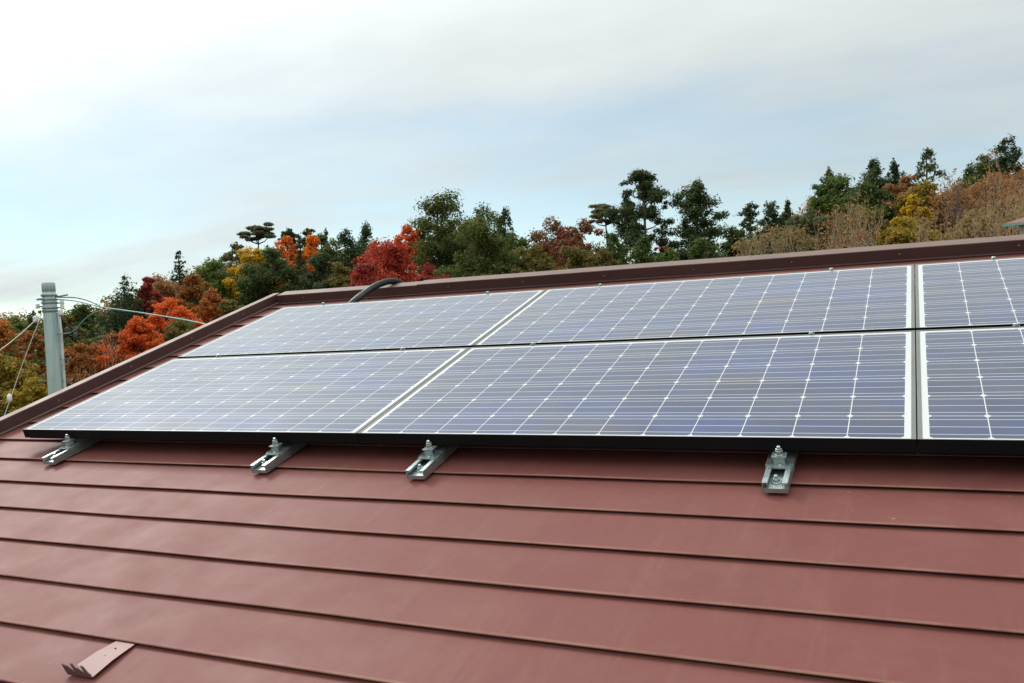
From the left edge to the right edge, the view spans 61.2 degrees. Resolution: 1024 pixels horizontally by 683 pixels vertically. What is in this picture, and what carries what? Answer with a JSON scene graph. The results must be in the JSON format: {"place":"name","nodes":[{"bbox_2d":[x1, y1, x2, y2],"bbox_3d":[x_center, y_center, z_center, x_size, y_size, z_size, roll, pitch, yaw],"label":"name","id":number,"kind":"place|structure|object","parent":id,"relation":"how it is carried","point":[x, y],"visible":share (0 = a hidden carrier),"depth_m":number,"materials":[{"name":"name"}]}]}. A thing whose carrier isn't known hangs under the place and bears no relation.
{"place":"outdoors","nodes":[
{"label":"outdoors","id":0,"kind":"place"},
{"bbox_2d":[0,0,1023,322],"label":"sky","id":1,"kind":"structure","parent":0,"point":[135,134],"materials":[{"name":"white"}]},
{"bbox_3d":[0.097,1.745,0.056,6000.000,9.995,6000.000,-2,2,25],"label":"ground","id":2,"kind":"structure","parent":0,"visible":0},
{"bbox_2d":[0,319,39,382],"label":"leafy tree","id":3,"kind":"object","parent":2,"relation":"on","point":[6,334],"visible":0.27,"depth_m":61.43,"materials":[{"name":"brown plant"}]},
{"bbox_2d":[0,353,45,416],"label":"leafy tree","id":4,"kind":"object","parent":2,"relation":"on","point":[9,371],"visible":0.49,"depth_m":45.82,"materials":[{"name":"yellow plant"}]},
{"bbox_2d":[0,375,47,413],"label":"leafy tree","id":5,"kind":"object","parent":2,"relation":"on","point":[33,389],"visible":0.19,"depth_m":39.62,"materials":[{"name":"yellow plant"}]},
{"bbox_2d":[11,330,60,389],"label":"leafy tree","id":6,"kind":"object","parent":2,"relation":"on","point":[24,341],"visible":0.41,"depth_m":57.66,"materials":[{"name":"brown plant"}]},
{"bbox_2d":[32,282,72,394],"bbox_3d":[-7.287,2.747,14.120,0.329,7.418,0.525,0,4,60],"label":"utility pole","id":7,"kind":"object","parent":2,"relation":"on","point":[56,380],"visible":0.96,"depth_m":13.95,"materials":[{"name":"concrete"}]},
{"bbox_2d":[55,299,204,324],"bbox_3d":[-3.895,0.026,9.840,1.178,1.565,10.810,-4,2,-33],"label":"overhead cable","id":8,"kind":"object","parent":7,"relation":"attached to","point":[134,311],"visible":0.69,"depth_m":12.12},
{"bbox_2d":[32,313,92,369],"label":"leafy tree","id":9,"kind":"object","parent":2,"relation":"on","point":[68,319],"visible":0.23,"depth_m":66.02,"materials":[{"name":"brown plant"}]},
{"bbox_2d":[43,341,109,389],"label":"leafy tree","id":10,"kind":"object","parent":2,"relation":"on","point":[80,353],"visible":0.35,"depth_m":45.59,"materials":[{"name":"brown plant"}]},
{"bbox_2d":[65,303,116,362],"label":"leafy tree","id":11,"kind":"object","parent":2,"relation":"on","point":[81,313],"visible":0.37,"depth_m":75.06,"materials":[{"name":"green plant"}]},
{"bbox_2d":[83,329,136,370],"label":"leafy tree","id":12,"kind":"object","parent":2,"relation":"on","point":[114,339],"visible":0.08,"depth_m":51.68,"materials":[{"name":"brown plant"}]},
{"bbox_2d":[90,274,163,366],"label":"fir tree","id":13,"kind":"object","parent":2,"relation":"on","point":[115,319],"visible":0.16,"depth_m":67.51,"materials":[{"name":"green plant"}]},
{"bbox_2d":[94,315,164,366],"bbox_3d":[-19.536,1.929,45.919,3.606,6.687,5.057,-2,2,25],"label":"leafy tree","id":14,"kind":"object","parent":2,"relation":"on","point":[142,332],"visible":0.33,"depth_m":45.58,"materials":[{"name":"brown plant"}]},
{"bbox_2d":[132,276,166,333],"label":"leafy tree","id":15,"kind":"object","parent":2,"relation":"on","point":[147,290],"visible":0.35,"depth_m":69.73,"materials":[{"name":"brown plant"}]},
{"bbox_2d":[130,272,189,321],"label":"leafy tree","id":16,"kind":"object","parent":2,"relation":"on","point":[164,288],"visible":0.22,"depth_m":73.05,"materials":[{"name":"brown plant"}]},
{"bbox_2d":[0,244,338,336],"bbox_3d":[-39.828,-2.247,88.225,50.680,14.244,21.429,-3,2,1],"label":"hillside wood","id":17,"kind":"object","parent":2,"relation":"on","point":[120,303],"depth_m":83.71,"materials":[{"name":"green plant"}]},
{"bbox_2d":[149,317,195,342],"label":"leafy tree","id":18,"kind":"object","parent":2,"relation":"on","point":[182,327],"visible":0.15,"depth_m":46.73,"materials":[{"name":"green plant"}]},
{"bbox_2d":[146,297,203,348],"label":"leafy tree","id":19,"kind":"object","parent":2,"relation":"on","point":[158,322],"visible":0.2,"depth_m":49.80,"materials":[{"name":"brown plant"}]},
{"bbox_2d":[169,250,197,303],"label":"fir tree","id":20,"kind":"object","parent":2,"relation":"on","point":[178,267],"visible":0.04,"depth_m":81.94,"materials":[{"name":"green plant"}]},
{"bbox_2d":[167,274,222,332],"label":"leafy tree","id":21,"kind":"object","parent":2,"relation":"on","point":[193,288],"visible":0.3,"depth_m":63.52,"materials":[{"name":"brown plant"}]},
{"bbox_2d":[190,286,228,323],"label":"leafy tree","id":22,"kind":"object","parent":2,"relation":"on","point":[210,300],"visible":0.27,"depth_m":53.23,"materials":[{"name":"brown plant"}]},
{"bbox_2d":[182,257,238,314],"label":"leafy tree","id":23,"kind":"object","parent":2,"relation":"on","point":[209,273],"visible":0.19,"depth_m":71.39,"materials":[{"name":"green plant"}]},
{"bbox_2d":[217,299,243,314],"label":"leafy tree","id":24,"kind":"object","parent":2,"relation":"on","point":[228,307],"visible":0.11,"depth_m":45.53,"materials":[{"name":"green plant"}]},
{"bbox_2d":[218,241,244,270],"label":"leafy tree","id":25,"kind":"object","parent":2,"relation":"on","point":[232,252],"visible":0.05,"depth_m":89.31,"materials":[{"name":"green plant"}]},
{"bbox_2d":[222,246,272,300],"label":"leafy tree","id":26,"kind":"object","parent":2,"relation":"on","point":[250,255],"visible":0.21,"depth_m":71.32,"materials":[{"name":"yellow plant"}]},
{"bbox_2d":[236,222,276,247],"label":"umbrella pine","id":27,"kind":"object","parent":2,"relation":"on","point":[259,232],"visible":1,"depth_m":87.38,"materials":[{"name":"green plant"}]},
{"bbox_2d":[233,245,314,306],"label":"leafy tree","id":28,"kind":"object","parent":2,"relation":"on","point":[255,286],"visible":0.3,"depth_m":66.56,"materials":[{"name":"green plant"}]},
{"bbox_2d":[270,234,312,290],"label":"leafy tree","id":29,"kind":"object","parent":2,"relation":"on","point":[290,253],"visible":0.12,"depth_m":72.69,"materials":[{"name":"brown plant"}]},
{"bbox_2d":[290,234,311,289],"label":"fir tree","id":30,"kind":"object","parent":2,"relation":"on","point":[300,256],"visible":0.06,"depth_m":68.93,"materials":[{"name":"green plant"}]},
{"bbox_2d":[288,234,330,276],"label":"leafy tree","id":31,"kind":"object","parent":2,"relation":"on","point":[309,250],"visible":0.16,"depth_m":73.85,"materials":[{"name":"brown plant"}]},
{"bbox_2d":[0,262,630,403],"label":"tall undergrowth","id":32,"kind":"object","parent":2,"relation":"on","point":[43,358],"depth_m":59.51,"materials":[{"name":"red plant"}]},
{"bbox_2d":[298,252,347,289],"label":"pine tree","id":33,"kind":"object","parent":2,"relation":"on","point":[317,279],"visible":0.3,"depth_m":61.52,"materials":[{"name":"green plant"}]},
{"bbox_2d":[296,232,349,278],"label":"conifer tree","id":34,"kind":"object","parent":2,"relation":"on","point":[332,242],"visible":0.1,"depth_m":77.80,"materials":[{"name":"green plant"}]},
{"bbox_2d":[325,261,353,287],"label":"leafy tree","id":35,"kind":"object","parent":2,"relation":"on","point":[339,279],"visible":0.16,"depth_m":57.69,"materials":[{"name":"green plant"}]},
{"bbox_2d":[328,228,373,277],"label":"conifer tree","id":36,"kind":"object","parent":2,"relation":"on","point":[347,242],"visible":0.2,"depth_m":79.53,"materials":[{"name":"green plant"}]},
{"bbox_2d":[347,261,378,286],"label":"leafy tree","id":37,"kind":"object","parent":2,"relation":"on","point":[362,269],"visible":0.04,"depth_m":54.06,"materials":[{"name":"red plant"}]},
{"bbox_2d":[356,220,379,248],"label":"conifer tree","id":38,"kind":"object","parent":2,"relation":"on","point":[365,233],"visible":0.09,"depth_m":83.83,"materials":[{"name":"green plant"}]},
{"bbox_2d":[346,235,433,281],"bbox_3d":[-9.304,-2.478,61.871,8.227,9.935,9.836,-2,2,25],"label":"leafy tree","id":39,"kind":"object","parent":2,"relation":"on","point":[389,258],"visible":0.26,"depth_m":60.97,"materials":[{"name":"brown plant"}]},
{"bbox_2d":[393,224,427,279],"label":"leafy tree","id":40,"kind":"object","parent":2,"relation":"on","point":[411,237],"visible":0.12,"depth_m":69.53,"materials":[{"name":"brown plant"}]},
{"bbox_2d":[413,263,450,281],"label":"leafy tree","id":41,"kind":"object","parent":2,"relation":"on","point":[428,269],"visible":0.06,"depth_m":51.74,"materials":[{"name":"red plant"}]},
{"bbox_2d":[1,189,884,345],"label":"hillside wood","id":42,"kind":"object","parent":2,"relation":"on","point":[365,249],"visible":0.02,"depth_m":81.16,"materials":[{"name":"green plant"}]},
{"bbox_2d":[403,187,488,277],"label":"leafy tree","id":43,"kind":"object","parent":2,"relation":"on","point":[433,245],"visible":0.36,"depth_m":65.06,"materials":[{"name":"green plant"}]},
{"bbox_2d":[433,202,522,277],"bbox_3d":[-1.343,-3.656,59.096,6.585,12.092,8.804,-5,2,-43],"label":"conifer tree","id":44,"kind":"object","parent":2,"relation":"on","point":[481,237],"visible":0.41,"depth_m":59.45,"materials":[{"name":"green plant"}]},
{"bbox_2d":[495,206,517,261],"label":"conifer tree","id":45,"kind":"object","parent":2,"relation":"on","point":[503,218],"visible":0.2,"depth_m":79.95,"materials":[{"name":"green plant"}]},
{"bbox_2d":[489,231,532,270],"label":"leafy tree","id":46,"kind":"object","parent":2,"relation":"on","point":[519,243],"visible":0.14,"depth_m":64.17,"materials":[{"name":"green plant"}]},
{"bbox_2d":[0,235,1023,682],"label":"house","id":47,"kind":"structure","parent":2,"relation":"on","point":[196,561],"depth_m":2.02,"materials":[{"name":"red paint"}]},
{"bbox_2d":[61,640,135,678],"bbox_3d":[-0.896,0.679,1.915,0.090,0.036,0.163,-2,18,25],"label":"snow guard","id":48,"kind":"object","parent":47,"relation":"on","point":[94,664],"visible":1,"depth_m":1.89,"materials":[{"name":"red paint"}]},
{"bbox_2d":[42,302,324,464],"bbox_3d":[-1.341,0.098,4.020,0.067,0.094,1.922,-2,18,25],"label":"mounting rail","id":49,"kind":"object","parent":47,"relation":"attached to","point":[70,447],"visible":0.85,"depth_m":3.27,"materials":[{"name":"metal"}]},
{"bbox_2d":[22,347,469,443],"bbox_3d":[-1.040,0.205,3.413,1.589,0.046,0.812,-2,18,25],"label":"solar panel","id":50,"kind":"object","parent":49,"relation":"attached to","point":[341,397],"visible":0.88,"depth_m":3.30,"materials":[{"name":"blue glass"}]},
{"bbox_2d":[250,291,489,472],"bbox_3d":[-0.435,0.064,3.582,0.067,0.094,1.922,-2,18,25],"label":"mounting rail","id":51,"kind":"object","parent":47,"relation":"attached to","point":[278,453],"visible":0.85,"depth_m":2.83,"materials":[{"name":"metal"}]},
{"bbox_2d":[178,289,546,357],"bbox_3d":[-0.709,-0.067,4.131,1.589,0.046,0.812,-2,18,25],"label":"solar panel","id":52,"kind":"object","parent":51,"relation":"attached to","point":[461,321],"visible":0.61,"depth_m":4.06,"materials":[{"name":"blue glass"}]},
{"bbox_2d":[348,278,403,302],"bbox_3d":[-0.723,-0.210,4.943,0.166,0.311,1.394,-2,2,36],"label":"cable conduit","id":53,"kind":"object","parent":47,"relation":"attached to","point":[362,294],"visible":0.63,"depth_m":4.86,"materials":[{"name":"black plastic"}]},
{"bbox_2d":[405,284,601,479],"bbox_3d":[0.093,0.043,3.328,0.067,0.094,1.922,-2,18,25],"label":"mounting rail","id":54,"kind":"object","parent":47,"relation":"attached to","point":[427,462],"visible":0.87,"depth_m":2.58,"materials":[{"name":"metal"}]},
{"bbox_2d":[357,330,916,452],"bbox_3d":[0.396,0.147,2.729,1.589,0.046,0.812,-2,18,25],"label":"solar panel","id":55,"kind":"object","parent":54,"relation":"on","point":[843,392],"visible":1,"depth_m":2.59,"materials":[{"name":"blue glass"}]},
{"bbox_2d":[473,264,914,346],"bbox_3d":[0.727,-0.125,3.447,1.589,0.046,0.812,-2,18,25],"label":"solar panel","id":56,"kind":"object","parent":54,"relation":"on","point":[870,299],"visible":0.79,"depth_m":3.36,"materials":[{"name":"blue glass"}]},
{"bbox_2d":[762,268,833,492],"bbox_3d":[1.005,0.006,2.892,0.067,0.094,1.922,-2,18,25],"label":"mounting rail","id":57,"kind":"object","parent":47,"relation":"attached to","point":[780,464],"visible":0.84,"depth_m":2.14,"materials":[{"name":"metal"}]},
{"bbox_2d":[991,256,1019,326],"bbox_3d":[1.537,-0.016,2.643,0.067,0.094,1.922,-2,18,25],"label":"mounting rail","id":58,"kind":"object","parent":47,"relation":"attached to","point":[1014,324],"visible":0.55,"depth_m":2.62,"materials":[{"name":"metal"}]},
{"bbox_2d":[915,257,1023,329],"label":"solar panel","id":59,"kind":"object","parent":58,"relation":"on","point":[985,293],"visible":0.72,"depth_m":2.98,"materials":[{"name":"blue glass"}]},
{"bbox_2d":[916,326,1023,454],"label":"solar panel","id":60,"kind":"object","parent":58,"relation":"on","point":[970,390],"visible":1,"depth_m":2.23,"materials":[{"name":"blue glass"}]},
{"bbox_2d":[511,244,567,272],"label":"leafy tree","id":61,"kind":"object","parent":2,"relation":"on","point":[540,260],"visible":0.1,"depth_m":53.77,"materials":[{"name":"green plant"}]},
{"bbox_2d":[519,215,586,271],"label":"leafy tree","id":62,"kind":"object","parent":2,"relation":"on","point":[549,247],"visible":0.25,"depth_m":65.25,"materials":[{"name":"brown plant"}]},
{"bbox_2d":[549,243,603,269],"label":"leafy tree","id":63,"kind":"object","parent":2,"relation":"on","point":[575,260],"visible":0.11,"depth_m":56.02,"materials":[{"name":"green plant"}]},
{"bbox_2d":[552,218,618,267],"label":"leafy tree","id":64,"kind":"object","parent":2,"relation":"on","point":[584,227],"visible":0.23,"depth_m":61.66,"materials":[{"name":"brown plant"}]},
{"bbox_2d":[585,248,616,266],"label":"leafy tree","id":65,"kind":"object","parent":2,"relation":"on","point":[603,256],"visible":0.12,"depth_m":51.74,"materials":[{"name":"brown plant"}]},
{"bbox_2d":[588,203,618,246],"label":"umbrella pine","id":66,"kind":"object","parent":2,"relation":"on","point":[596,214],"visible":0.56,"depth_m":71.55,"materials":[{"name":"green plant"}]},
{"bbox_2d":[600,231,631,265],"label":"conifer tree","id":67,"kind":"object","parent":2,"relation":"on","point":[612,241],"visible":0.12,"depth_m":59.85,"materials":[{"name":"green plant"}]},
{"bbox_2d":[603,230,656,265],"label":"conifer tree","id":68,"kind":"object","parent":2,"relation":"on","point":[640,252],"visible":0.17,"depth_m":57.63,"materials":[{"name":"green plant"}]},
{"bbox_2d":[600,169,689,264],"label":"pine tree","id":69,"kind":"object","parent":2,"relation":"on","point":[629,228],"visible":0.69,"depth_m":65.55,"materials":[{"name":"green plant"}]},
{"bbox_2d":[652,247,679,261],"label":"leafy tree","id":70,"kind":"object","parent":2,"relation":"on","point":[667,255],"visible":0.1,"depth_m":55.45,"materials":[{"name":"green plant"}]},
{"bbox_2d":[667,176,734,259],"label":"conifer tree","id":71,"kind":"object","parent":2,"relation":"on","point":[696,196],"visible":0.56,"depth_m":65.58,"materials":[{"name":"green plant"}]},
{"bbox_2d":[687,236,720,259],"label":"leafy tree","id":72,"kind":"object","parent":2,"relation":"on","point":[695,251],"visible":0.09,"depth_m":57.86,"materials":[{"name":"green plant"}]},
{"bbox_2d":[714,225,750,257],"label":"conifer tree","id":73,"kind":"object","parent":2,"relation":"on","point":[729,236],"visible":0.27,"depth_m":63.74,"materials":[{"name":"green plant"}]},
{"bbox_2d":[733,201,766,241],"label":"pine tree","id":74,"kind":"object","parent":2,"relation":"on","point":[749,216],"visible":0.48,"depth_m":71.69,"materials":[{"name":"green plant"}]},
{"bbox_2d":[728,219,787,255],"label":"bare tree","id":75,"kind":"object","parent":2,"relation":"on","point":[763,248],"visible":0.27,"depth_m":47.59,"materials":[{"name":"brown plant"}]},
{"bbox_2d":[757,200,788,253],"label":"conifer tree","id":76,"kind":"object","parent":2,"relation":"on","point":[770,211],"visible":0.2,"depth_m":65.75,"materials":[{"name":"green plant"}]},
{"bbox_2d":[731,223,821,255],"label":"leafy tree","id":77,"kind":"object","parent":2,"relation":"on","point":[799,240],"visible":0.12,"depth_m":53.70,"materials":[{"name":"brown plant"}]},
{"bbox_2d":[762,216,829,254],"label":"bare tree","id":78,"kind":"object","parent":2,"relation":"on","point":[784,242],"visible":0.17,"depth_m":46.36,"materials":[{"name":"brown plant"}]},
{"bbox_2d":[784,207,845,252],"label":"tree","id":79,"kind":"object","parent":2,"relation":"on","point":[803,221],"visible":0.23,"depth_m":59.59,"materials":[{"name":"brown plant"}]},
{"bbox_2d":[793,173,864,240],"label":"leafy tree","id":80,"kind":"object","parent":2,"relation":"on","point":[832,192],"visible":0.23,"depth_m":65.43,"materials":[{"name":"green plant"}]},
{"bbox_2d":[812,199,867,249],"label":"bare tree","id":81,"kind":"object","parent":2,"relation":"on","point":[834,233],"visible":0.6,"depth_m":46.14,"materials":[{"name":"brown plant"}]},
{"bbox_2d":[826,183,880,247],"bbox_3d":[19.521,-4.179,49.742,3.260,9.877,4.399,-2,2,25],"label":"bare tree","id":82,"kind":"object","parent":2,"relation":"on","point":[857,221],"visible":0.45,"depth_m":49.64,"materials":[{"name":"brown plant"}]},
{"bbox_2d":[825,204,892,249],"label":"tree","id":83,"kind":"object","parent":2,"relation":"on","point":[884,225],"visible":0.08,"depth_m":52.93,"materials":[{"name":"brown plant"}]},
{"bbox_2d":[828,179,897,238],"bbox_3d":[25.354,-7.300,62.169,5.222,8.972,6.911,-2,2,25],"label":"leafy tree","id":84,"kind":"object","parent":2,"relation":"on","point":[873,195],"visible":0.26,"depth_m":61.12,"materials":[{"name":"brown plant"}]},
{"bbox_2d":[842,199,893,246],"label":"bare tree","id":85,"kind":"object","parent":2,"relation":"on","point":[876,234],"visible":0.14,"depth_m":47.73,"materials":[{"name":"brown plant"}]},
{"bbox_2d":[847,157,893,206],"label":"conifer tree","id":86,"kind":"object","parent":2,"relation":"on","point":[874,169],"visible":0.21,"depth_m":71.55,"materials":[{"name":"green plant"}]},
{"bbox_2d":[880,158,917,216],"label":"conifer tree","id":87,"kind":"object","parent":2,"relation":"on","point":[895,175],"visible":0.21,"depth_m":69.87,"materials":[{"name":"green plant"}]},
{"bbox_2d":[883,172,928,224],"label":"leafy tree","id":88,"kind":"object","parent":2,"relation":"on","point":[904,186],"visible":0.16,"depth_m":65.67,"materials":[{"name":"brown plant"}]},
{"bbox_2d":[889,194,934,238],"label":"leafy tree","id":89,"kind":"object","parent":2,"relation":"on","point":[911,209],"visible":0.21,"depth_m":53.86,"materials":[{"name":"yellow plant"}]},
{"bbox_2d":[876,216,950,244],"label":"leafy tree","id":90,"kind":"object","parent":2,"relation":"on","point":[902,231],"visible":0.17,"depth_m":49.71,"materials":[{"name":"yellow plant"}]},
{"bbox_2d":[891,178,955,241],"bbox_3d":[29.120,-7.131,60.043,5.312,8.322,4.183,-2,2,25],"label":"leafy tree","id":91,"kind":"object","parent":2,"relation":"on","point":[925,193],"visible":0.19,"depth_m":59.86,"materials":[{"name":"yellow plant"}]},
{"bbox_2d":[913,146,948,205],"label":"pine tree","id":92,"kind":"object","parent":2,"relation":"on","point":[929,154],"visible":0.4,"depth_m":65.88,"materials":[{"name":"green plant"}]},
{"bbox_2d":[898,200,969,242],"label":"bare tree","id":93,"kind":"object","parent":2,"relation":"on","point":[920,230],"visible":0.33,"depth_m":45.77,"materials":[{"name":"brown plant"}]},
{"bbox_2d":[921,168,1005,239],"bbox_3d":[28.208,-6.307,53.994,4.715,9.338,4.912,-2,2,25],"label":"bare tree","id":94,"kind":"object","parent":2,"relation":"on","point":[956,204],"visible":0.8,"depth_m":53.72,"materials":[{"name":"brown plant"}]},
{"bbox_2d":[926,189,1011,235],"bbox_3d":[29.975,-6.541,58.081,6.662,7.538,6.406,-2,2,25],"label":"leafy tree","id":95,"kind":"object","parent":2,"relation":"on","point":[938,222],"visible":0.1,"depth_m":57.95,"materials":[{"name":"brown plant"}]},
{"bbox_2d":[931,141,1022,233],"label":"bare tree","id":96,"kind":"object","parent":2,"relation":"on","point":[984,198],"visible":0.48,"depth_m":55.76,"materials":[{"name":"brown plant"}]},
{"bbox_2d":[951,207,1004,239],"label":"leafy tree","id":97,"kind":"object","parent":2,"relation":"on","point":[966,223],"visible":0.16,"depth_m":47.33,"materials":[{"name":"brown plant"}]},
{"bbox_2d":[937,169,1023,234],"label":"leafy tree","id":98,"kind":"object","parent":2,"relation":"on","point":[972,190],"visible":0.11,"depth_m":59.33,"materials":[{"name":"brown plant"}]},
{"bbox_2d":[940,187,1023,239],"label":"bare tree","id":99,"kind":"object","parent":2,"relation":"on","point":[994,225],"visible":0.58,"depth_m":43.92,"materials":[{"name":"brown plant"}]},
{"bbox_2d":[957,154,1013,228],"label":"conifer tree","id":100,"kind":"object","parent":2,"relation":"on","point":[980,170],"visible":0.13,"depth_m":69.76,"materials":[{"name":"green plant"}]},
{"bbox_2d":[985,164,1023,234],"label":"bare tree","id":101,"kind":"object","parent":2,"relation":"on","point":[1009,189],"visible":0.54,"depth_m":52.36,"materials":[{"name":"brown plant"}]},
{"bbox_2d":[988,133,1023,220],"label":"conifer tree","id":102,"kind":"object","parent":2,"relation":"on","point":[1005,160],"visible":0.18,"depth_m":71.70,"materials":[{"name":"green plant"}]},
{"bbox_2d":[999,171,1023,234],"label":"bare tree","id":103,"kind":"object","parent":2,"relation":"on","point":[1019,207],"visible":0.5,"depth_m":48.81,"materials":[{"name":"brown plant"}]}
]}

